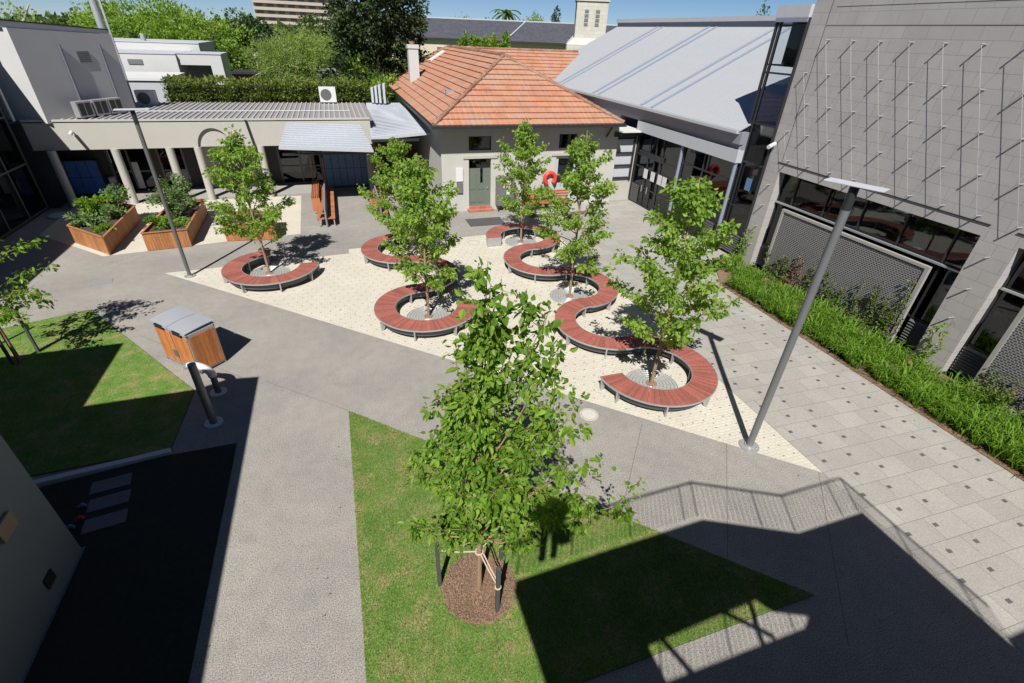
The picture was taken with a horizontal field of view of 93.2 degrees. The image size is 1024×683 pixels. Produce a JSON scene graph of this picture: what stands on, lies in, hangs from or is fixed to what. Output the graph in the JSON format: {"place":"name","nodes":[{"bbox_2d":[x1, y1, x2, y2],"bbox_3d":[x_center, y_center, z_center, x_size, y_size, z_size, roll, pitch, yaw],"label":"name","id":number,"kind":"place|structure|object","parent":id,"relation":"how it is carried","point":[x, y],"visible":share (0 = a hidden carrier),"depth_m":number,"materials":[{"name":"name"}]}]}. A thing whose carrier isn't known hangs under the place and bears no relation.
{"place":"outdoors","nodes":[
{"label":"outdoors","id":0,"kind":"place"},
{"bbox_2d":[0,89,77,238],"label":"dark wing","id":1,"kind":"structure","parent":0,"point":[31,188],"depth_m":24.63,"materials":[{"name":"black glass"}]},
{"bbox_2d":[0,107,48,238],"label":"window","id":2,"kind":"structure","parent":1,"relation":"in","point":[21,197],"depth_m":24.06,"materials":[{"name":"black glass"}]},
{"bbox_2d":[0,435,81,682],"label":"building","id":3,"kind":"structure","parent":0,"point":[40,550],"depth_m":8.16,"materials":[{"name":"paint"}]},
{"bbox_2d":[0,309,194,476],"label":"lawn","id":4,"kind":"structure","parent":0,"point":[125,434],"depth_m":13.49,"materials":[{"name":"plant"}]},
{"bbox_2d":[0,235,59,361],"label":"young tree","id":5,"kind":"object","parent":4,"relation":"on","point":[7,314],"visible":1,"depth_m":13.85,"materials":[{"name":"green plant"}]},
{"bbox_2d":[24,443,236,682],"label":"dark paving","id":6,"kind":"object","parent":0,"point":[130,607],"visible":0.88,"depth_m":9.25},
{"bbox_2d":[81,508,127,534],"bbox_3d":[-8.587,3.800,10.217,0.760,0.045,0.380,-13,36,-23],"label":"stepping stone","id":7,"kind":"object","parent":6,"relation":"on","point":[104,521],"visible":1,"depth_m":10.20,"materials":[{"name":"concrete"}]},
{"bbox_2d":[86,489,130,512],"bbox_3d":[-8.863,3.513,10.651,0.760,0.045,0.380,-13,36,-23],"label":"stepping stone","id":8,"kind":"object","parent":6,"relation":"on","point":[106,501],"visible":1,"depth_m":10.63,"materials":[{"name":"concrete"}]},
{"bbox_2d":[89,473,131,494],"bbox_3d":[-9.145,3.250,11.047,0.760,0.045,0.380,-13,36,-23],"label":"stepping stone","id":9,"kind":"object","parent":6,"relation":"on","point":[110,483],"visible":1,"depth_m":11.02,"materials":[{"name":"concrete"}]},
{"bbox_2d":[2,18,314,85],"bbox_3d":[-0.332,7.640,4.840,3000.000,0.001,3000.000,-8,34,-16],"label":"ground","id":10,"kind":"structure","parent":0,"point":[232,57],"depth_m":123.39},
{"bbox_2d":[0,0,42,21],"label":"broad tree","id":11,"kind":"object","parent":10,"relation":"on","point":[24,18],"visible":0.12,"depth_m":80.67,"materials":[{"name":"green plant"}]},
{"bbox_2d":[64,0,228,52],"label":"broad tree","id":12,"kind":"object","parent":10,"relation":"on","point":[152,17],"visible":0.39,"depth_m":50.57,"materials":[{"name":"green plant"}]},
{"bbox_2d":[125,71,185,102],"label":"grey annexe","id":13,"kind":"structure","parent":10,"relation":"on","point":[144,81],"depth_m":34.34,"materials":[{"name":"paint"}]},
{"bbox_2d":[114,33,231,84],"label":"white modern building","id":14,"kind":"structure","parent":10,"relation":"on","point":[196,58],"depth_m":40.98,"materials":[{"name":"grey paint"}]},
{"bbox_2d":[0,11,374,60],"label":"distant woodland","id":15,"kind":"object","parent":10,"relation":"on","point":[48,14],"visible":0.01,"depth_m":157.43,"materials":[{"name":"green plant"}]},
{"bbox_2d":[143,5,257,68],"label":"broad tree","id":16,"kind":"object","parent":10,"relation":"on","point":[227,44],"visible":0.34,"depth_m":52.78,"materials":[{"name":"green plant"}]},
{"bbox_2d":[211,7,263,56],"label":"broad tree","id":17,"kind":"object","parent":10,"relation":"on","point":[226,15],"visible":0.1,"depth_m":126.68,"materials":[{"name":"green plant"}]},
{"bbox_2d":[231,69,278,84],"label":"dark pavilion","id":18,"kind":"structure","parent":10,"relation":"on","point":[243,73],"depth_m":52.26,"materials":[{"name":"stone"}]},
{"bbox_2d":[228,13,289,76],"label":"broad tree","id":19,"kind":"object","parent":10,"relation":"on","point":[253,21],"visible":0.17,"depth_m":59.16,"materials":[{"name":"green plant"}]},
{"bbox_2d":[242,23,329,84],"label":"willow tree","id":20,"kind":"object","parent":10,"relation":"on","point":[276,49],"visible":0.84,"depth_m":45.40,"materials":[{"name":"green plant"}]},
{"bbox_2d":[252,0,336,32],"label":"apartment tower","id":21,"kind":"structure","parent":10,"relation":"on","point":[285,12],"depth_m":246.55,"materials":[{"name":"beige concrete"}]},
{"bbox_2d":[272,22,321,56],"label":"broad tree","id":22,"kind":"object","parent":10,"relation":"on","point":[289,28],"visible":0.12,"depth_m":118.30,"materials":[{"name":"green plant"}]},
{"bbox_2d":[291,12,336,53],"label":"broad tree","id":23,"kind":"object","parent":10,"relation":"on","point":[311,20],"visible":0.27,"depth_m":126.01,"materials":[{"name":"green plant"}]},
{"bbox_2d":[290,26,345,84],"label":"willow tree","id":24,"kind":"object","parent":10,"relation":"on","point":[328,51],"visible":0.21,"depth_m":47.73,"materials":[{"name":"green plant"}]},
{"bbox_2d":[341,52,392,102],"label":"broad tree","id":25,"kind":"object","parent":10,"relation":"on","point":[358,65],"visible":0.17,"depth_m":41.77,"materials":[{"name":"green plant"}]},
{"bbox_2d":[314,0,429,102],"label":"evergreen tree","id":26,"kind":"object","parent":10,"relation":"on","point":[382,47],"visible":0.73,"depth_m":41.14,"materials":[{"name":"green plant"}]},
{"bbox_2d":[367,73,399,102],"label":"shrub","id":27,"kind":"object","parent":10,"relation":"on","point":[385,80],"visible":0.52,"depth_m":37.12,"materials":[{"name":"green plant"}]},
{"bbox_2d":[391,17,617,58],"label":"slate roofed hall","id":28,"kind":"structure","parent":10,"relation":"on","point":[441,32],"depth_m":72.35,"materials":[{"name":"grey metal"}]},
{"bbox_2d":[565,0,610,49],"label":"stone tower","id":29,"kind":"structure","parent":10,"relation":"on","point":[590,22],"depth_m":66.15,"materials":[{"name":"stone"}]},
{"bbox_2d":[0,0,816,26],"label":"sky","id":30,"kind":"structure","parent":0,"point":[475,9],"materials":[{"name":"blue"}]},
{"bbox_2d":[166,232,820,471],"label":"pale sett paving","id":31,"kind":"structure","parent":0,"point":[341,290],"depth_m":18.33,"materials":[{"name":"beige stone"}]},
{"bbox_2d":[113,108,195,277],"bbox_3d":[-13.319,-5.399,18.502,1.040,6.345,0.420,-14,36,-25],"label":"lamp post","id":32,"kind":"object","parent":31,"relation":"on","point":[189,274],"visible":1,"depth_m":18.12,"materials":[{"name":"grey metal"}]},
{"bbox_2d":[249,265,289,275],"bbox_3d":[-10.376,-2.934,20.715,1.632,0.037,1.623,-8,34,-16],"label":"tree grate","id":33,"kind":"object","parent":31,"relation":"on","point":[274,270],"visible":0.76,"depth_m":20.87,"materials":[{"name":"metal"}]},
{"bbox_2d":[202,124,295,272],"bbox_3d":[-10.496,-5.484,19.239,3.405,5.910,3.756,-8,34,-16],"label":"young tree","id":34,"kind":"object","parent":33,"relation":"on","point":[233,143],"visible":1,"depth_m":18.56,"materials":[{"name":"green plant"}]},
{"bbox_2d":[221,249,319,293],"bbox_3d":[-10.255,-2.867,20.224,3.764,0.454,3.105,15,35,19],"label":"curved bench","id":35,"kind":"object","parent":31,"relation":"on","point":[233,273],"visible":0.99,"depth_m":19.63,"materials":[{"name":"wood"}]},
{"bbox_2d":[361,233,475,341],"bbox_3d":[-4.146,-2.700,20.380,3.865,0.454,9.715,-8,34,-16],"label":"curved bench","id":36,"kind":"object","parent":31,"relation":"on","point":[388,315],"visible":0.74,"depth_m":18.03,"materials":[{"name":"wood"}]},
{"bbox_2d":[407,306,449,319],"bbox_3d":[-3.112,-0.941,18.068,1.632,0.037,1.623,-8,34,-16],"label":"tree grate","id":37,"kind":"object","parent":31,"relation":"on","point":[420,313],"visible":0.67,"depth_m":18.25,"materials":[{"name":"metal"}]},
{"bbox_2d":[377,157,462,316],"bbox_3d":[-3.019,-3.408,16.639,2.877,5.733,3.453,-8,34,-16],"label":"young tree","id":38,"kind":"object","parent":37,"relation":"on","point":[419,174],"visible":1,"depth_m":15.80,"materials":[{"name":"green plant"}]},
{"bbox_2d":[505,236,535,246],"bbox_3d":[0.454,-5.145,24.947,1.632,0.037,1.623,-8,34,-16],"label":"tree grate","id":39,"kind":"object","parent":31,"relation":"on","point":[513,241],"visible":0.81,"depth_m":25.05,"materials":[{"name":"metal"}]},
{"bbox_2d":[493,118,552,241],"bbox_3d":[0.491,-7.647,23.414,2.594,5.901,3.305,-8,34,-16],"label":"young tree","id":40,"kind":"object","parent":39,"relation":"on","point":[524,154],"visible":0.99,"depth_m":22.90,"materials":[{"name":"green plant"}]},
{"bbox_2d":[550,287,588,303],"bbox_3d":[2.366,-1.873,19.914,1.632,0.037,1.623,-8,34,-16],"label":"tree grate","id":41,"kind":"object","parent":31,"relation":"on","point":[560,295],"visible":0.76,"depth_m":20.00,"materials":[{"name":"metal"}]},
{"bbox_2d":[532,130,618,295],"bbox_3d":[2.285,-4.491,18.136,3.192,6.351,2.865,3,32,0],"label":"young tree","id":42,"kind":"object","parent":41,"relation":"on","point":[572,181],"visible":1,"depth_m":17.67,"materials":[{"name":"green plant"}]},
{"bbox_2d":[486,223,717,417],"bbox_3d":[2.483,-2.100,19.887,3.935,0.454,15.685,-8,34,-16],"label":"curved bench","id":43,"kind":"object","parent":31,"relation":"on","point":[700,386],"visible":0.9,"depth_m":16.24,"materials":[{"name":"wood"}]},
{"bbox_2d":[626,368,677,388],"bbox_3d":[4.326,1.308,15.029,1.632,0.037,1.623,-8,34,-16],"label":"tree grate","id":44,"kind":"object","parent":31,"relation":"on","point":[663,381],"visible":0.62,"depth_m":15.23,"materials":[{"name":"metal"}]},
{"bbox_2d":[600,175,742,383],"bbox_3d":[4.515,-1.311,13.263,4.202,6.359,3.237,-8,34,-16],"label":"young tree","id":45,"kind":"object","parent":44,"relation":"on","point":[698,192],"visible":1,"depth_m":12.43,"materials":[{"name":"green plant"}]},
{"bbox_2d":[739,177,889,452],"bbox_3d":[6.421,-0.106,11.036,0.509,6.845,1.040,-24,41,-35],"label":"lamp post","id":46,"kind":"object","parent":31,"relation":"on","point":[750,445],"visible":1,"depth_m":10.45,"materials":[{"name":"grey metal"}]},
{"bbox_2d":[0,173,1023,682],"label":"courtyard pavement","id":47,"kind":"structure","parent":0,"point":[880,605],"depth_m":11.15,"materials":[{"name":"concrete"}]},
{"bbox_2d":[62,158,107,194],"bbox_3d":[-25.483,-9.641,28.348,2.600,1.920,0.490,-8,34,-16],"label":"window","id":48,"kind":"structure","parent":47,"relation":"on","point":[86,175],"depth_m":28.29,"materials":[{"name":"glass"}]},
{"bbox_2d":[33,448,170,485],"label":"kerb","id":49,"kind":"structure","parent":47,"relation":"on","point":[96,468],"depth_m":11.38,"materials":[{"name":"grey concrete"}]},
{"bbox_2d":[40,196,300,255],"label":"pale paving pads","id":50,"kind":"object","parent":47,"relation":"on","point":[132,241],"visible":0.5,"depth_m":24.91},
{"bbox_2d":[66,200,139,254],"bbox_3d":[-19.843,-5.657,23.567,2.060,0.843,6.117,-8,34,-16],"label":"timber planter","id":51,"kind":"object","parent":50,"relation":"on","point":[108,241],"visible":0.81,"depth_m":22.35,"materials":[{"name":"orange wood"}]},
{"bbox_2d":[61,210,106,227],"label":"leafy plant","id":52,"kind":"object","parent":51,"relation":"in","point":[81,219],"visible":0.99,"depth_m":22.35,"materials":[{"name":"green plant"}]},
{"bbox_2d":[72,192,115,215],"bbox_3d":[-20.357,-6.579,23.613,1.476,1.209,1.482,6,33,6],"label":"leafy plant","id":53,"kind":"object","parent":51,"relation":"in","point":[92,205],"visible":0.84,"depth_m":23.33,"materials":[{"name":"green plant"}]},
{"bbox_2d":[99,204,126,218],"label":"leafy plant","id":54,"kind":"object","parent":51,"relation":"in","point":[111,211],"visible":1,"depth_m":23.28,"materials":[{"name":"green plant"}]},
{"bbox_2d":[98,183,130,206],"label":"leafy plant","id":55,"kind":"object","parent":51,"relation":"on","point":[117,194],"visible":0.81,"depth_m":24.33,"materials":[{"name":"green plant"}]},
{"bbox_2d":[140,199,207,250],"bbox_3d":[-16.673,-5.972,24.283,1.830,0.843,5.239,-8,34,-16],"label":"timber planter","id":56,"kind":"object","parent":50,"relation":"on","point":[154,238],"visible":0.72,"depth_m":22.68,"materials":[{"name":"orange wood"}]},
{"bbox_2d":[142,213,173,228],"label":"leafy plant","id":57,"kind":"object","parent":56,"relation":"in","point":[162,221],"visible":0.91,"depth_m":22.53,"materials":[{"name":"green plant"}]},
{"bbox_2d":[143,183,196,216],"bbox_3d":[-16.691,-6.883,23.565,2.427,1.736,1.561,-15,36,-26],"label":"leafy plant","id":58,"kind":"object","parent":56,"relation":"on","point":[168,192],"visible":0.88,"depth_m":23.50,"materials":[{"name":"green plant"}]},
{"bbox_2d":[156,172,192,209],"bbox_3d":[-17.176,-7.678,24.723,1.629,1.888,2.013,-26,42,-37],"label":"leafy plant","id":59,"kind":"object","parent":56,"relation":"in","point":[182,184],"visible":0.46,"depth_m":24.41,"materials":[{"name":"green plant"}]},
{"bbox_2d":[222,211,277,240],"bbox_3d":[-13.028,-5.822,24.297,2.360,0.843,2.240,-8,34,-16],"label":"timber planter","id":60,"kind":"object","parent":50,"relation":"on","point":[266,236],"visible":0.24,"depth_m":23.72,"materials":[{"name":"orange wood"}]},
{"bbox_2d":[149,306,226,374],"bbox_3d":[-9.882,-0.040,14.820,1.712,1.489,0.951,18,35,23],"label":"recycling bin","id":61,"kind":"object","parent":47,"relation":"on","point":[178,329],"visible":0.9,"depth_m":14.44,"materials":[{"name":"wood"}]},
{"bbox_2d":[154,326,181,362],"bbox_3d":[-10.437,0.084,14.698,0.738,1.090,0.032,18,35,23],"label":"door panel","id":62,"kind":"structure","parent":61,"relation":"in","point":[165,337],"depth_m":14.66,"materials":[{"name":"brown wood"}]},
{"bbox_2d":[171,333,194,363],"bbox_3d":[-9.723,0.311,14.387,0.738,1.090,0.032,18,35,23],"label":"door panel","id":63,"kind":"structure","parent":61,"relation":"in","point":[182,345],"depth_m":14.31,"materials":[{"name":"brown wood"}]},
{"bbox_2d":[187,362,222,427],"bbox_3d":[-7.891,1.357,12.363,0.440,1.905,0.440,-8,34,-16],"label":"bollard","id":64,"kind":"object","parent":47,"relation":"on","point":[213,421],"visible":1,"depth_m":12.35,"materials":[{"name":"black metal"}]},
{"bbox_2d":[183,362,226,396],"bbox_3d":[-8.675,1.000,13.704,0.933,1.016,0.438,7,33,7],"label":"drinking fountain","id":65,"kind":"object","parent":47,"relation":"on","point":[211,374],"visible":0.84,"depth_m":13.60,"materials":[{"name":"white paint"}]},
{"bbox_2d":[19,102,418,207],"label":"colonnade building","id":66,"kind":"structure","parent":47,"relation":"on","point":[180,138],"depth_m":28.36,"materials":[{"name":"grey paint"}]},
{"bbox_2d":[0,19,135,123],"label":"rooftop block","id":67,"kind":"structure","parent":66,"relation":"on","point":[49,72],"depth_m":24.72,"materials":[{"name":"grey paint"}]},
{"bbox_2d":[70,100,95,118],"bbox_3d":[-22.590,-12.216,25.516,0.362,0.830,0.800,10,33,11],"label":"air conditioner","id":68,"kind":"object","parent":66,"relation":"on","point":[82,109],"visible":0.99,"depth_m":25.36,"materials":[{"name":"metal"}]},
{"bbox_2d":[90,98,110,116],"bbox_3d":[-22.366,-12.675,26.256,0.362,0.830,0.800,10,33,11],"label":"air conditioner","id":69,"kind":"object","parent":66,"relation":"on","point":[100,106],"visible":0.93,"depth_m":26.14,"materials":[{"name":"metal"}]},
{"bbox_2d":[88,0,134,102],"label":"flue","id":70,"kind":"object","parent":66,"relation":"on","point":[97,15],"visible":0.4,"depth_m":28.75,"materials":[{"name":"metal"}]},
{"bbox_2d":[103,149,156,189],"bbox_3d":[-23.102,-10.641,29.418,2.100,2.800,0.370,-8,34,-16],"label":"window","id":71,"kind":"structure","parent":66,"relation":"in","point":[128,155],"depth_m":29.33,"materials":[{"name":"black glass"}]},
{"bbox_2d":[133,90,158,105],"bbox_3d":[-22.884,-15.230,30.357,1.050,0.960,0.462,-8,34,-16],"label":"air conditioner","id":72,"kind":"object","parent":66,"relation":"on","point":[147,97],"visible":0.85,"depth_m":30.16,"materials":[{"name":"white paint"}]},
{"bbox_2d":[155,148,192,187],"bbox_3d":[-20.928,-10.842,29.978,1.400,2.500,0.120,-8,34,-16],"label":"window","id":73,"kind":"structure","parent":66,"relation":"in","point":[162,156],"depth_m":29.93,"materials":[{"name":"black glass"}]},
{"bbox_2d":[276,146,323,182],"bbox_3d":[-13.995,-11.843,32.034,2.600,2.500,0.120,-8,34,-16],"label":"window","id":74,"kind":"structure","parent":66,"relation":"in","point":[293,168],"depth_m":32.19,"materials":[{"name":"black glass"}]},
{"bbox_2d":[279,122,373,151],"bbox_3d":[-10.632,-11.690,27.691,4.907,1.174,3.050,-8,34,-16],"label":"metal awning","id":75,"kind":"object","parent":66,"relation":"attached to","point":[326,137],"visible":0.98,"depth_m":27.46,"materials":[{"name":"grey metal"}]},
{"bbox_2d":[318,86,336,102],"bbox_3d":[-13.011,-17.405,34.177,1.100,1.030,0.462,-8,34,-16],"label":"air conditioner","id":76,"kind":"object","parent":66,"relation":"on","point":[327,94],"visible":1,"depth_m":33.97,"materials":[{"name":"white paint"}]},
{"bbox_2d":[366,103,430,139],"bbox_3d":[-7.969,-14.725,32.059,3.459,0.920,9.500,-8,34,-16],"label":"metal awning","id":77,"kind":"object","parent":66,"relation":"attached to","point":[393,120],"visible":0.81,"depth_m":30.71,"materials":[{"name":"grey metal"}]},
{"bbox_2d":[160,73,370,104],"bbox_3d":[-17.264,-16.436,35.968,13.564,6.006,2.630,-8,34,-16],"label":"clipped hedge","id":78,"kind":"object","parent":47,"relation":"on","point":[231,90],"visible":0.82,"depth_m":34.07,"materials":[{"name":"green plant"}]},
{"bbox_2d":[309,157,335,226],"bbox_3d":[-10.890,-8.696,27.655,1.170,2.300,6.550,-8,34,-16],"label":"timber bench","id":79,"kind":"object","parent":47,"relation":"on","point":[322,199],"visible":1,"depth_m":27.30,"materials":[{"name":"wood"}]},
{"bbox_2d":[322,151,368,186],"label":"locker bank","id":80,"kind":"structure","parent":47,"relation":"on","point":[345,169],"depth_m":31.72,"materials":[{"name":"metal"}]},
{"bbox_2d":[465,217,505,226],"bbox_3d":[-1.499,-6.787,27.416,2.050,0.022,1.250,-8,34,-16],"label":"door mat","id":81,"kind":"object","parent":47,"relation":"on","point":[485,221],"depth_m":27.36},
{"bbox_2d":[495,176,514,210],"bbox_3d":[-0.423,-8.808,28.877,1.030,1.950,0.535,-8,34,-16],"label":"metal cabinet","id":82,"kind":"object","parent":47,"relation":"on","point":[499,190],"visible":0.37,"depth_m":28.54,"materials":[{"name":"grey metal"}]},
{"bbox_2d":[388,41,626,212],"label":"brick house","id":83,"kind":"structure","parent":47,"relation":"on","point":[467,107],"depth_m":28.52,"materials":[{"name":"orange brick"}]},
{"bbox_2d":[469,158,489,204],"bbox_3d":[-1.906,-9.370,28.438,1.280,2.700,0.130,-8,34,-16],"label":"door","id":84,"kind":"structure","parent":83,"relation":"in","point":[479,169],"depth_m":28.43,"materials":[{"name":"green paint"}]},
{"bbox_2d":[469,136,490,149],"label":"window","id":85,"kind":"structure","parent":83,"relation":"in","point":[475,142],"depth_m":27.31,"materials":[{"name":"glass"}]},
{"bbox_2d":[553,155,575,198],"bbox_3d":[3.239,-10.135,29.961,1.360,2.700,0.070,-8,34,-16],"label":"door","id":86,"kind":"structure","parent":83,"relation":"in","point":[561,161],"depth_m":29.62,"materials":[{"name":"metal"}]},
{"bbox_2d":[609,126,642,199],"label":"link building","id":87,"kind":"structure","parent":47,"relation":"on","point":[627,136],"depth_m":30.82,"materials":[{"name":"paint"}]},
{"bbox_2d":[612,136,636,179],"bbox_3d":[7.034,-11.612,30.683,1.420,2.700,0.170,-8,34,-16],"label":"window","id":88,"kind":"structure","parent":87,"relation":"in","point":[624,150],"depth_m":30.76,"materials":[{"name":"metal"}]},
{"bbox_2d":[554,15,792,247],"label":"glass hall","id":89,"kind":"structure","parent":47,"relation":"on","point":[680,93],"depth_m":29.26,"materials":[{"name":"metal"}]},
{"bbox_2d":[629,133,681,215],"bbox_3d":[8.596,-10.135,29.366,0.100,4.300,4.520,-8,34,-16],"label":"window","id":90,"kind":"structure","parent":89,"relation":"in","point":[668,150],"depth_m":29.29,"materials":[{"name":"glass"}]},
{"bbox_2d":[671,147,733,240],"bbox_3d":[9.995,-7.803,25.781,0.100,4.300,4.020,-8,34,-16],"label":"window","id":91,"kind":"structure","parent":89,"relation":"in","point":[695,163],"depth_m":25.08,"materials":[{"name":"glass"}]},
{"bbox_2d":[717,4,815,254],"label":"glazed tower","id":92,"kind":"structure","parent":47,"relation":"on","point":[745,191],"depth_m":21.52,"materials":[{"name":"metal"}]},
{"bbox_2d":[740,0,1023,416],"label":"block building","id":93,"kind":"structure","parent":47,"relation":"on","point":[916,107],"depth_m":16.15,"materials":[{"name":"concrete"}]},
{"bbox_2d":[756,174,979,348],"bbox_3d":[13.171,-3.529,19.100,0.180,4.305,8.100,-8,34,-16],"label":"window","id":94,"kind":"structure","parent":93,"relation":"in","point":[945,248],"depth_m":17.21,"materials":[{"name":"glass"}]},
{"bbox_2d":[949,252,1023,380],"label":"window","id":95,"kind":"structure","parent":93,"relation":"in","point":[1008,302],"depth_m":14.96,"materials":[{"name":"glass"}]},
{"bbox_2d":[349,411,813,682],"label":"lawn","id":96,"kind":"structure","parent":0,"point":[518,648],"depth_m":9.22,"materials":[{"name":"plant"}]},
{"bbox_2d":[441,552,518,626],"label":"bark mulch","id":97,"kind":"object","parent":96,"relation":"on","point":[459,583],"visible":0.82,"depth_m":9.19,"materials":[{"name":"brown wood"}]},
{"bbox_2d":[397,257,645,588],"bbox_3d":[0.136,1.844,7.520,4.022,6.854,1.868,6,33,6],"label":"young tree","id":98,"kind":"object","parent":97,"relation":"on","point":[497,496],"visible":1,"depth_m":7.07,"materials":[{"name":"green plant"}]},
{"bbox_2d":[529,201,1023,651],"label":"granite paving","id":99,"kind":"structure","parent":0,"point":[918,496],"depth_m":13.03,"materials":[{"name":"grey stone"}]},
{"bbox_2d":[717,250,1023,480],"bbox_3d":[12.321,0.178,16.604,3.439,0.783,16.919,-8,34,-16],"label":"strappy grass","id":100,"kind":"structure","parent":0,"point":[978,426],"depth_m":15.72,"materials":[{"name":"green plant"}]},
{"bbox_2d":[847,278,880,328],"bbox_3d":[13.085,-1.327,18.101,0.291,1.954,1.072,-8,34,-16],"label":"climbing plant","id":101,"kind":"object","parent":100,"relation":"on","point":[859,299],"visible":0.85,"depth_m":18.19,"materials":[{"name":"green plant"}]},
{"bbox_2d":[863,279,916,337],"bbox_3d":[13.349,-1.174,17.349,0.261,2.660,1.306,-8,34,-16],"label":"climbing plant","id":102,"kind":"object","parent":100,"relation":"on","point":[888,313],"visible":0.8,"depth_m":17.31,"materials":[{"name":"green plant"}]},
{"bbox_2d":[913,319,955,363],"bbox_3d":[13.904,0.024,15.986,0.302,1.994,0.756,-8,34,-16],"label":"climbing plant","id":103,"kind":"object","parent":100,"relation":"on","point":[924,354],"visible":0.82,"depth_m":16.03,"materials":[{"name":"green plant"}]},
{"bbox_2d":[964,380,1017,416],"bbox_3d":[13.973,1.700,14.101,1.521,1.038,1.107,-8,34,-16],"label":"shrub","id":104,"kind":"object","parent":100,"relation":"on","point":[1001,396],"visible":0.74,"depth_m":14.02,"materials":[{"name":"green plant"}]},
{"bbox_2d":[721,282,1023,479],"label":"edging","id":105,"kind":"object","parent":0,"point":[928,417],"depth_m":14.89,"materials":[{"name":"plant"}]},
{"bbox_3d":[-4.974,-3.770,22.405,1.632,0.037,1.623,-8,34,-16],"label":"tree grate","id":106,"kind":"object","parent":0,"visible":0},
{"bbox_2d":[356,136,434,254],"bbox_3d":[-4.848,-5.986,20.871,3.352,5.425,2.753,-8,34,-16],"label":"young tree","id":107,"kind":"object","parent":106,"relation":"on","point":[397,148],"visible":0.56,"depth_m":20.14,"materials":[{"name":"green plant"}]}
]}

